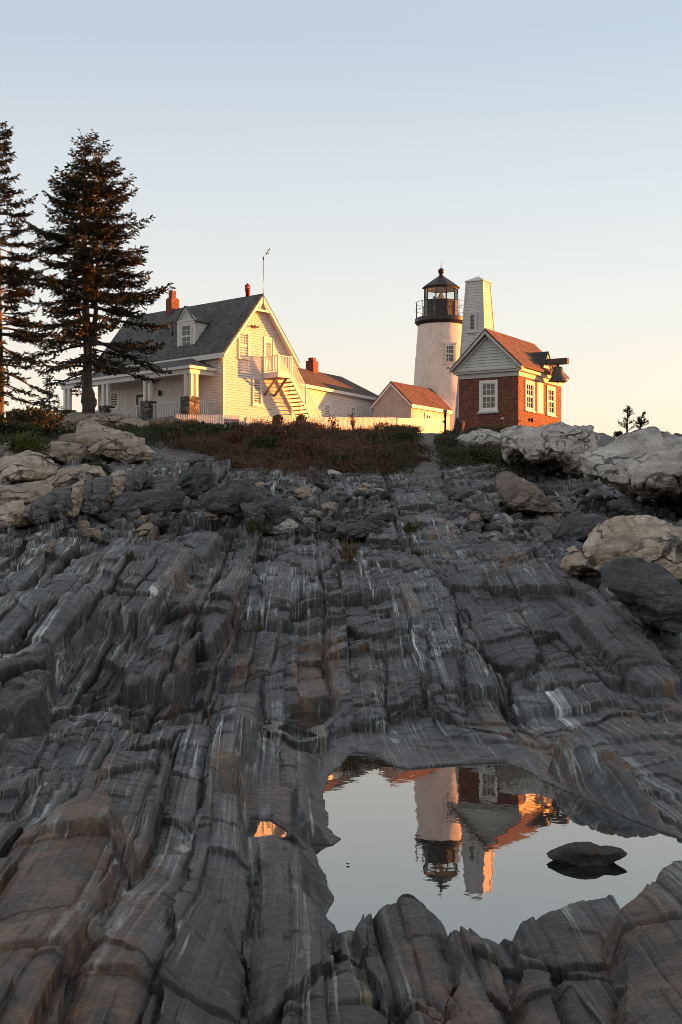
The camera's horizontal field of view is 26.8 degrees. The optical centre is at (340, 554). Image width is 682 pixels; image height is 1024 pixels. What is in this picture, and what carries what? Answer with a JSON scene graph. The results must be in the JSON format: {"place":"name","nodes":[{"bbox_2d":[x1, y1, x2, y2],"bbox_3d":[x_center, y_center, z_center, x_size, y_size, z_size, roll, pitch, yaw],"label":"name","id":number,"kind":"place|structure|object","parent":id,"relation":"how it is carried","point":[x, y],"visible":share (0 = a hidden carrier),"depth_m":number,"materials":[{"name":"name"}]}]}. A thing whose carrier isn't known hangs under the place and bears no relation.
{"place":"outdoors","nodes":[
{"label":"outdoors","id":0,"kind":"place"},
{"bbox_2d":[278,712,332,739],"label":"perched pool water","id":1,"kind":"structure","parent":0,"point":[298,725],"depth_m":15.10,"materials":[{"name":"black liquid"}]},
{"bbox_2d":[0,433,681,1023],"bbox_3d":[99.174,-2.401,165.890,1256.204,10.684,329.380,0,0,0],"label":"rock ground","id":2,"kind":"structure","parent":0,"point":[152,759],"depth_m":13.23,"materials":[{"name":"stone"}]},
{"bbox_2d":[0,500,24,528],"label":"boulder","id":3,"kind":"object","parent":2,"relation":"on","point":[11,513],"visible":1,"depth_m":26.78,"materials":[{"name":"beige stone"}]},
{"bbox_2d":[0,419,46,435],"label":"juniper bush","id":4,"kind":"object","parent":2,"relation":"on","point":[11,426],"visible":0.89,"depth_m":65.92,"materials":[{"name":"green plant"}]},
{"bbox_2d":[15,503,31,526],"bbox_3d":[-6.170,-0.823,27.992,0.532,0.618,1.040,0,0,0],"label":"rock plate","id":5,"kind":"object","parent":2,"relation":"on","point":[24,521],"visible":0.3,"depth_m":27.57,"materials":[{"name":"beige stone"}]},
{"bbox_2d":[0,480,53,504],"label":"boulder","id":6,"kind":"object","parent":2,"relation":"on","point":[28,492],"visible":0.88,"depth_m":28.26,"materials":[{"name":"beige stone"}]},
{"bbox_2d":[3,430,51,454],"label":"flowering bush","id":7,"kind":"object","parent":2,"relation":"on","point":[21,442],"visible":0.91,"depth_m":49.71,"materials":[{"name":"green plant"}]},
{"bbox_2d":[0,450,57,482],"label":"boulder","id":8,"kind":"object","parent":2,"relation":"on","point":[27,465],"visible":0.97,"depth_m":33.49,"materials":[{"name":"beige stone"}]},
{"bbox_2d":[0,121,62,414],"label":"spruce tree","id":9,"kind":"object","parent":2,"relation":"on","point":[13,277],"visible":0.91,"depth_m":78.90,"materials":[{"name":"green plant"}]},
{"bbox_2d":[0,406,75,435],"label":"juniper bush","id":10,"kind":"object","parent":2,"relation":"on","point":[35,416],"visible":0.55,"depth_m":67.12,"materials":[{"name":"green plant"}]},
{"bbox_2d":[27,491,56,525],"bbox_3d":[-5.856,-0.893,27.804,0.541,0.716,1.077,0,0,0],"label":"rock plate","id":11,"kind":"object","parent":2,"relation":"on","point":[39,512],"visible":0.98,"depth_m":27.55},
{"bbox_2d":[38,539,55,558],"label":"stone","id":12,"kind":"object","parent":2,"relation":"on","point":[50,549],"visible":0.93,"depth_m":23.98,"materials":[{"name":"beige stone"}]},
{"bbox_2d":[28,371,72,418],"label":"spruce sapling","id":13,"kind":"object","parent":2,"relation":"on","point":[43,404],"visible":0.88,"depth_m":70.95,"materials":[{"name":"green plant"}]},
{"bbox_2d":[1,441,101,463],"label":"rock slab","id":14,"kind":"object","parent":2,"relation":"on","point":[63,452],"visible":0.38,"depth_m":50.16,"materials":[{"name":"beige stone"}]},
{"bbox_2d":[49,486,71,520],"bbox_3d":[-5.648,-0.996,28.398,0.516,0.767,1.056,0,0,0],"label":"rock plate","id":15,"kind":"object","parent":2,"relation":"on","point":[60,508],"visible":0.8,"depth_m":28.28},
{"bbox_2d":[51,433,81,444],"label":"boulder","id":16,"kind":"object","parent":2,"relation":"on","point":[67,437],"visible":0.12,"depth_m":52.66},
{"bbox_2d":[67,480,83,517],"bbox_3d":[-5.716,-1.168,30.330,0.426,0.868,1.154,0,0,0],"label":"rock plate","id":17,"kind":"object","parent":2,"relation":"on","point":[76,497],"visible":0.57,"depth_m":30.25,"materials":[{"name":"beige stone"}]},
{"bbox_2d":[46,464,105,488],"bbox_3d":[-6.968,-2.024,37.466,1.716,0.767,1.380,0,0,0],"label":"boulder","id":18,"kind":"object","parent":2,"relation":"on","point":[66,477],"visible":0.69,"depth_m":37.01,"materials":[{"name":"beige stone"}]},
{"bbox_2d":[74,520,90,529],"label":"loose stone","id":19,"kind":"object","parent":2,"relation":"on","point":[82,524],"visible":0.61,"depth_m":30.20,"materials":[{"name":"beige stone"}]},
{"bbox_2d":[78,477,93,514],"bbox_3d":[-5.668,-1.256,31.356,0.380,0.908,1.139,0,0,0],"label":"rock plate","id":20,"kind":"object","parent":2,"relation":"on","point":[86,505],"visible":0.51,"depth_m":31.37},
{"bbox_2d":[83,528,100,541],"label":"loose stone","id":21,"kind":"object","parent":2,"relation":"on","point":[93,534],"visible":0.98,"depth_m":27.62,"materials":[{"name":"beige stone"}]},
{"bbox_2d":[0,423,188,448],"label":"plants","id":22,"kind":"object","parent":2,"relation":"on","point":[125,427],"visible":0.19,"depth_m":61.41,"materials":[{"name":"green plant"}]},
{"bbox_2d":[21,128,173,413],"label":"spruce tree","id":23,"kind":"object","parent":2,"relation":"on","point":[92,281],"visible":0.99,"depth_m":75.22,"materials":[{"name":"green plant"}]},
{"bbox_2d":[87,458,111,475],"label":"green bush","id":24,"kind":"object","parent":2,"relation":"on","point":[106,468],"visible":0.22,"depth_m":42.09,"materials":[{"name":"green plant"}]},
{"bbox_2d":[52,412,148,430],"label":"boulder","id":25,"kind":"object","parent":2,"relation":"on","point":[74,418],"visible":0.35,"depth_m":74.50,"materials":[{"name":"beige stone"}]},
{"bbox_2d":[91,475,112,512],"bbox_3d":[-5.702,-1.383,33.233,0.696,0.958,1.298,0,0,0],"label":"rock plate","id":26,"kind":"object","parent":2,"relation":"on","point":[102,485],"visible":0.58,"depth_m":33.11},
{"bbox_2d":[92,513,119,523],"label":"loose stone","id":27,"kind":"object","parent":2,"relation":"on","point":[102,519],"visible":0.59,"depth_m":30.78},
{"bbox_2d":[75,420,155,462],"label":"boulder","id":28,"kind":"object","parent":2,"relation":"on","point":[95,439],"visible":1,"depth_m":49.32,"materials":[{"name":"beige stone"}]},
{"bbox_2d":[107,470,125,503],"bbox_3d":[-5.413,-1.586,33.996,0.517,0.909,1.277,0,0,0],"label":"rock plate","id":29,"kind":"object","parent":2,"relation":"on","point":[117,487],"visible":0.71,"depth_m":33.84,"materials":[{"name":"beige stone"}]},
{"bbox_2d":[110,507,126,517],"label":"loose stone","id":30,"kind":"object","parent":2,"relation":"on","point":[117,511],"visible":0.76,"depth_m":30.92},
{"bbox_2d":[123,466,135,491],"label":"rock plate","id":31,"kind":"object","parent":2,"relation":"on","point":[130,479],"visible":0.33,"depth_m":35.44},
{"bbox_2d":[124,506,140,519],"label":"loose stone","id":32,"kind":"object","parent":2,"relation":"on","point":[132,512],"visible":0.96,"depth_m":30.91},
{"bbox_2d":[133,464,147,490],"bbox_3d":[-5.306,-1.964,37.074,0.501,0.830,1.339,0,0,0],"label":"rock plate","id":33,"kind":"object","parent":2,"relation":"on","point":[140,476],"visible":0.52,"depth_m":36.96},
{"bbox_2d":[132,522,154,535],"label":"stone","id":34,"kind":"object","parent":2,"relation":"on","point":[143,529],"visible":1,"depth_m":28.50,"materials":[{"name":"beige stone"}]},
{"bbox_2d":[112,486,184,514],"bbox_3d":[-4.352,-1.169,32.136,1.614,0.758,1.249,0,0,0],"label":"rock block","id":35,"kind":"object","parent":2,"relation":"on","point":[156,500],"visible":0.81,"depth_m":32.09,"materials":[{"name":"stone"}]},
{"bbox_2d":[143,474,174,489],"bbox_3d":[-4.766,-1.789,37.453,0.886,0.689,0.772,0,0,0],"label":"rock block","id":36,"kind":"object","parent":2,"relation":"on","point":[150,482],"visible":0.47,"depth_m":37.44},
{"bbox_2d":[150,518,169,530],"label":"loose stone","id":37,"kind":"object","parent":2,"relation":"on","point":[162,523],"visible":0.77,"depth_m":30.27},
{"bbox_2d":[145,416,179,426],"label":"boulder","id":38,"kind":"object","parent":2,"relation":"on","point":[161,419],"visible":0.25,"depth_m":77.23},
{"bbox_2d":[138,423,213,439],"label":"green bush","id":39,"kind":"object","parent":2,"relation":"on","point":[191,430],"visible":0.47,"depth_m":61.94,"materials":[{"name":"green plant"}]},
{"bbox_2d":[58,283,320,424],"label":"clapboard house","id":40,"kind":"structure","parent":2,"relation":"on","point":[234,357],"depth_m":87.31,"materials":[{"name":"white paint"}]},
{"bbox_2d":[238,331,250,359],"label":"window","id":41,"kind":"structure","parent":40,"relation":"in","point":[244,357],"depth_m":86.23,"materials":[{"name":"white paint"}]},
{"bbox_2d":[251,377,263,406],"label":"window","id":42,"kind":"structure","parent":40,"relation":"in","point":[253,378],"depth_m":86.99,"materials":[{"name":"white paint"}]},
{"bbox_2d":[263,336,273,371],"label":"door","id":43,"kind":"structure","parent":40,"relation":"in","point":[267,338],"depth_m":87.80,"materials":[{"name":"white paint"}]},
{"bbox_2d":[176,464,214,499],"bbox_3d":[-3.910,-1.937,38.329,1.045,1.015,0.934,0,0,0],"label":"rock block","id":44,"kind":"object","parent":2,"relation":"on","point":[195,481],"visible":0.93,"depth_m":38.16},
{"bbox_2d":[189,454,205,465],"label":"rock block","id":45,"kind":"object","parent":2,"relation":"on","point":[198,459],"visible":0.79,"depth_m":45.05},
{"bbox_2d":[171,420,239,434],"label":"green bush","id":46,"kind":"object","parent":2,"relation":"on","point":[220,427],"visible":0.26,"depth_m":64.64,"materials":[{"name":"green plant"}]},
{"bbox_2d":[175,414,239,427],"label":"picket fence","id":47,"kind":"object","parent":2,"relation":"on","point":[208,418],"visible":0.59,"depth_m":81.25,"materials":[{"name":"white paint"}]},
{"bbox_2d":[198,487,241,516],"bbox_3d":[-2.713,-1.178,32.235,1.054,0.733,0.906,0,0,0],"label":"rock block","id":48,"kind":"object","parent":2,"relation":"on","point":[219,501],"visible":0.94,"depth_m":32.09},
{"bbox_2d":[215,428,245,446],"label":"autumn bush","id":49,"kind":"object","parent":2,"relation":"on","point":[228,435],"visible":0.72,"depth_m":59.90,"materials":[{"name":"brown plant"}]},
{"bbox_2d":[225,421,254,437],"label":"autumn bush","id":50,"kind":"object","parent":2,"relation":"on","point":[234,425],"visible":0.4,"depth_m":65.50,"materials":[{"name":"brown plant"}]},
{"bbox_2d":[240,502,264,525],"bbox_3d":[-1.894,-0.827,30.582,0.545,0.592,0.468,0,0,0],"label":"rock block","id":51,"kind":"object","parent":2,"relation":"on","point":[251,509],"visible":0.74,"depth_m":30.55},
{"bbox_2d":[241,515,276,532],"bbox_3d":[-1.703,-0.664,30.130,0.713,0.460,0.795,0,0,40],"label":"grass tuft","id":52,"kind":"object","parent":2,"relation":"on","point":[257,526],"visible":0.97,"depth_m":30.14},
{"bbox_2d":[225,479,299,525],"bbox_3d":[-1.805,-1.163,32.752,1.724,1.171,1.361,0,0,0],"label":"rock block","id":53,"kind":"object","parent":2,"relation":"on","point":[277,508],"visible":0.8,"depth_m":32.60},
{"bbox_2d":[241,434,283,451],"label":"green bush","id":54,"kind":"object","parent":2,"relation":"on","point":[268,442],"visible":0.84,"depth_m":55.84,"materials":[{"name":"green plant"}]},
{"bbox_2d":[257,422,293,441],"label":"autumn bush","id":55,"kind":"object","parent":2,"relation":"on","point":[271,430],"visible":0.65,"depth_m":61.81,"materials":[{"name":"brown plant"}]},
{"bbox_2d":[263,519,298,534],"bbox_3d":[-1.376,-0.625,32.382,0.830,0.385,0.626,0,0,0],"label":"stone","id":56,"kind":"object","parent":2,"relation":"on","point":[286,525],"visible":0.81,"depth_m":32.18,"materials":[{"name":"white stone"}]},
{"bbox_2d":[129,415,434,483],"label":"undergrowth","id":57,"kind":"object","parent":2,"relation":"on","point":[295,462],"visible":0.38,"depth_m":53.35,"materials":[{"name":"brown plant"}]},
{"bbox_2d":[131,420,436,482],"bbox_3d":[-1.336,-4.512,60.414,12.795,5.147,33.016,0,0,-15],"label":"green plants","id":58,"kind":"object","parent":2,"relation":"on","point":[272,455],"visible":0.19,"depth_m":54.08,"materials":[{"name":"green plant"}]},
{"bbox_2d":[291,509,304,527],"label":"stone","id":59,"kind":"object","parent":2,"relation":"on","point":[295,513],"visible":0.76,"depth_m":33.12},
{"bbox_2d":[294,486,311,497],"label":"stone","id":60,"kind":"object","parent":2,"relation":"on","point":[302,492],"visible":1,"depth_m":39.58,"materials":[{"name":"beige stone"}]},
{"bbox_2d":[289,440,323,460],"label":"autumn bush","id":61,"kind":"object","parent":2,"relation":"on","point":[316,447],"visible":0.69,"depth_m":52.71,"materials":[{"name":"brown plant"}]},
{"bbox_2d":[244,417,395,429],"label":"picket fence","id":62,"kind":"object","parent":2,"relation":"on","point":[369,421],"visible":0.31,"depth_m":87.03,"materials":[{"name":"white paint"}]},
{"bbox_2d":[302,502,337,517],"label":"stone","id":63,"kind":"object","parent":2,"relation":"on","point":[319,508],"visible":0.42,"depth_m":37.71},
{"bbox_2d":[320,523,336,532],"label":"loose stone","id":64,"kind":"object","parent":2,"relation":"on","point":[330,527],"visible":0.98,"depth_m":32.96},
{"bbox_2d":[321,501,336,515],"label":"stone","id":65,"kind":"object","parent":2,"relation":"on","point":[329,507],"visible":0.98,"depth_m":37.65,"materials":[{"name":"beige stone"}]},
{"bbox_2d":[292,357,377,428],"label":"house wing","id":66,"kind":"structure","parent":2,"relation":"on","point":[336,396],"depth_m":95.58,"materials":[{"name":"wood"}]},
{"bbox_2d":[324,452,354,466],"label":"green bush","id":67,"kind":"object","parent":2,"relation":"on","point":[336,457],"visible":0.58,"depth_m":49.82,"materials":[{"name":"green plant"}]},
{"bbox_2d":[332,492,352,500],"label":"loose stone","id":68,"kind":"object","parent":2,"relation":"on","point":[342,496],"visible":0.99,"depth_m":38.41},
{"bbox_2d":[14,476,679,543],"bbox_3d":[0.527,-1.208,36.067,19.464,2.622,16.362,0,0,0],"label":"rubble","id":69,"kind":"object","parent":2,"relation":"on","point":[108,541],"visible":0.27,"depth_m":36.16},
{"bbox_2d":[333,536,361,561],"bbox_3d":[0.145,-0.109,26.313,0.623,0.489,0.609,0,0,17],"label":"grass tuft","id":70,"kind":"object","parent":2,"relation":"on","point":[347,554],"visible":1,"depth_m":26.23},
{"bbox_2d":[337,445,374,461],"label":"autumn bush","id":71,"kind":"object","parent":2,"relation":"on","point":[359,450],"visible":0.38,"depth_m":51.87,"materials":[{"name":"brown plant"}]},
{"bbox_2d":[336,521,378,540],"bbox_3d":[0.377,-0.541,32.459,0.971,0.466,0.782,0,0,0],"label":"stone","id":72,"kind":"object","parent":2,"relation":"on","point":[362,529],"visible":0.94,"depth_m":32.27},
{"bbox_2d":[364,437,407,446],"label":"green bush","id":73,"kind":"object","parent":2,"relation":"on","point":[386,442],"visible":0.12,"depth_m":55.85,"materials":[{"name":"green plant"}]},
{"bbox_2d":[391,429,418,443],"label":"green bush","id":74,"kind":"object","parent":2,"relation":"on","point":[401,436],"visible":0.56,"depth_m":59.86,"materials":[{"name":"green plant"}]},
{"bbox_2d":[394,519,424,532],"bbox_3d":[1.508,-0.636,31.838,0.714,0.348,0.772,0,0,0],"label":"grass tuft","id":75,"kind":"object","parent":2,"relation":"on","point":[408,527],"visible":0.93,"depth_m":31.74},
{"bbox_2d":[370,381,452,429],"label":"oil house","id":76,"kind":"structure","parent":2,"relation":"on","point":[397,400],"depth_m":96.19,"materials":[{"name":"white paint"}]},
{"bbox_2d":[396,418,443,432],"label":"picket fence","id":77,"kind":"object","parent":2,"relation":"on","point":[431,425],"visible":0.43,"depth_m":93.48,"materials":[{"name":"white paint"}]},
{"bbox_2d":[405,433,443,480],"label":"footpath","id":78,"kind":"structure","parent":2,"relation":"on","point":[421,469],"depth_m":51.15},
{"bbox_2d":[414,268,462,430],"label":"lighthouse","id":79,"kind":"object","parent":2,"relation":"on","point":[438,322],"visible":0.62,"depth_m":100.46,"materials":[{"name":"white paint"}]},
{"bbox_2d":[445,344,454,362],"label":"window","id":80,"kind":"structure","parent":79,"relation":"in","point":[449,348],"depth_m":100.20,"materials":[{"name":"grey paint"}]},
{"bbox_2d":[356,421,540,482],"bbox_3d":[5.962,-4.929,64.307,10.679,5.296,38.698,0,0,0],"label":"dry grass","id":81,"kind":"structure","parent":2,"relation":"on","point":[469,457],"depth_m":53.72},
{"bbox_2d":[357,422,549,483],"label":"grass","id":82,"kind":"structure","parent":2,"relation":"on","point":[418,429],"depth_m":53.09,"materials":[{"name":"plant"}]},
{"bbox_2d":[453,417,464,431],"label":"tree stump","id":83,"kind":"object","parent":2,"relation":"on","point":[459,424],"visible":0.55,"depth_m":72.79,"materials":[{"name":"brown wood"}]},
{"bbox_2d":[444,486,474,500],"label":"stone","id":84,"kind":"object","parent":2,"relation":"on","point":[459,493],"visible":0.94,"depth_m":39.37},
{"bbox_2d":[462,520,483,530],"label":"loose stone","id":85,"kind":"object","parent":2,"relation":"on","point":[469,525],"visible":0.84,"depth_m":32.47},
{"bbox_2d":[454,276,494,424],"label":"bell tower","id":86,"kind":"structure","parent":2,"relation":"on","point":[478,318],"depth_m":82.06,"materials":[{"name":"wood"}]},
{"bbox_2d":[466,312,477,333],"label":"window","id":87,"kind":"structure","parent":86,"relation":"in","point":[472,316],"depth_m":81.90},
{"bbox_2d":[450,449,502,463],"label":"green bush","id":88,"kind":"object","parent":2,"relation":"on","point":[478,454],"visible":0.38,"depth_m":52.63,"materials":[{"name":"green plant"}]},
{"bbox_2d":[468,511,484,520],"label":"loose stone","id":89,"kind":"object","parent":2,"relation":"on","point":[474,515],"visible":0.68,"depth_m":34.44,"materials":[{"name":"beige stone"}]},
{"bbox_2d":[457,428,499,450],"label":"ledge rock","id":90,"kind":"object","parent":2,"relation":"on","point":[485,437],"visible":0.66,"depth_m":58.27,"materials":[{"name":"grey stone"}]},
{"bbox_2d":[469,502,495,522],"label":"stone","id":91,"kind":"object","parent":2,"relation":"on","point":[485,511],"visible":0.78,"depth_m":34.46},
{"bbox_2d":[481,524,502,532],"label":"loose stone","id":92,"kind":"object","parent":2,"relation":"on","point":[494,527],"visible":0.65,"depth_m":32.49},
{"bbox_2d":[484,446,529,471],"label":"green bush","id":93,"kind":"object","parent":2,"relation":"on","point":[499,459],"visible":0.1,"depth_m":50.02,"materials":[{"name":"green plant"}]},
{"bbox_2d":[449,328,568,429],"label":"brick bell house","id":94,"kind":"structure","parent":2,"relation":"on","point":[505,380],"depth_m":76.19,"materials":[{"name":"brick"}]},
{"bbox_2d":[478,380,498,411],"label":"window","id":95,"kind":"structure","parent":94,"relation":"in","point":[481,409],"depth_m":75.87,"materials":[{"name":"white paint"}]},
{"bbox_2d":[524,379,535,412],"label":"window","id":96,"kind":"structure","parent":94,"relation":"in","point":[529,385],"depth_m":76.34,"materials":[{"name":"white paint"}]},
{"bbox_2d":[546,385,556,417],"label":"window","id":97,"kind":"structure","parent":94,"relation":"in","point":[550,390],"depth_m":78.88,"materials":[{"name":"white paint"}]},
{"bbox_2d":[518,521,534,531],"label":"loose stone","id":98,"kind":"object","parent":2,"relation":"on","point":[527,525],"visible":0.9,"depth_m":32.00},
{"bbox_2d":[494,471,562,514],"bbox_3d":[4.872,-1.597,37.112,1.688,1.225,1.831,0,0,0],"label":"boulder","id":99,"kind":"object","parent":2,"relation":"on","point":[516,493],"visible":0.98,"depth_m":36.65,"materials":[{"name":"stone"}]},
{"bbox_2d":[513,459,554,474],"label":"green bush","id":100,"kind":"object","parent":2,"relation":"on","point":[542,468],"visible":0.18,"depth_m":48.03,"materials":[{"name":"green plant"}]},
{"bbox_2d":[499,421,599,478],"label":"ledge rock","id":101,"kind":"object","parent":2,"relation":"on","point":[561,446],"visible":0.82,"depth_m":46.20,"materials":[{"name":"grey stone"}]},
{"bbox_2d":[560,504,574,517],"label":"stone","id":102,"kind":"object","parent":2,"relation":"on","point":[566,510],"visible":0.67,"depth_m":34.84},
{"bbox_2d":[550,511,605,541],"bbox_3d":[5.118,-0.581,30.438,1.279,0.707,1.124,0,0,0],"label":"stone","id":103,"kind":"object","parent":2,"relation":"on","point":[579,526],"visible":0.72,"depth_m":30.27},
{"bbox_2d":[560,515,681,583],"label":"boulder","id":104,"kind":"object","parent":2,"relation":"on","point":[652,539],"visible":0.72,"depth_m":22.91,"materials":[{"name":"beige stone"}]},
{"bbox_2d":[606,496,643,515],"bbox_3d":[7.150,-1.182,35.968,0.928,0.602,0.766,0,0,0],"label":"stone","id":105,"kind":"object","parent":2,"relation":"on","point":[624,505],"visible":0.87,"depth_m":35.86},
{"bbox_2d":[618,405,634,432],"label":"pine sapling","id":106,"kind":"object","parent":2,"relation":"on","point":[625,422],"visible":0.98,"depth_m":61.96,"materials":[{"name":"plant"}]},
{"bbox_2d":[577,426,681,503],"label":"ledge rock","id":107,"kind":"object","parent":2,"relation":"on","point":[644,463],"visible":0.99,"depth_m":36.85,"materials":[{"name":"grey stone"}]},
{"bbox_2d":[599,557,681,633],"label":"rock slab","id":108,"kind":"object","parent":2,"relation":"on","point":[646,592],"visible":0.97,"depth_m":19.03,"materials":[{"name":"stone"}]},
{"bbox_2d":[633,412,648,428],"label":"pine sapling","id":109,"kind":"object","parent":2,"relation":"on","point":[640,422],"visible":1,"depth_m":61.94,"materials":[{"name":"plant"}]},
{"bbox_2d":[0,0,681,437],"label":"sky","id":110,"kind":"structure","parent":0,"point":[532,149],"materials":[{"name":"blue"}]},
{"bbox_2d":[247,753,681,943],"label":"tide pool water","id":111,"kind":"structure","parent":0,"point":[456,847],"depth_m":9.39,"materials":[{"name":"clear liquid"}]},
{"bbox_2d":[546,841,626,865],"bbox_3d":[1.522,1.873,8.882,0.489,0.160,0.271,0,0,0],"label":"pool rock","id":112,"kind":"object","parent":111,"relation":"in","point":[582,853],"visible":0.91,"depth_m":8.78,"materials":[{"name":"stone"}]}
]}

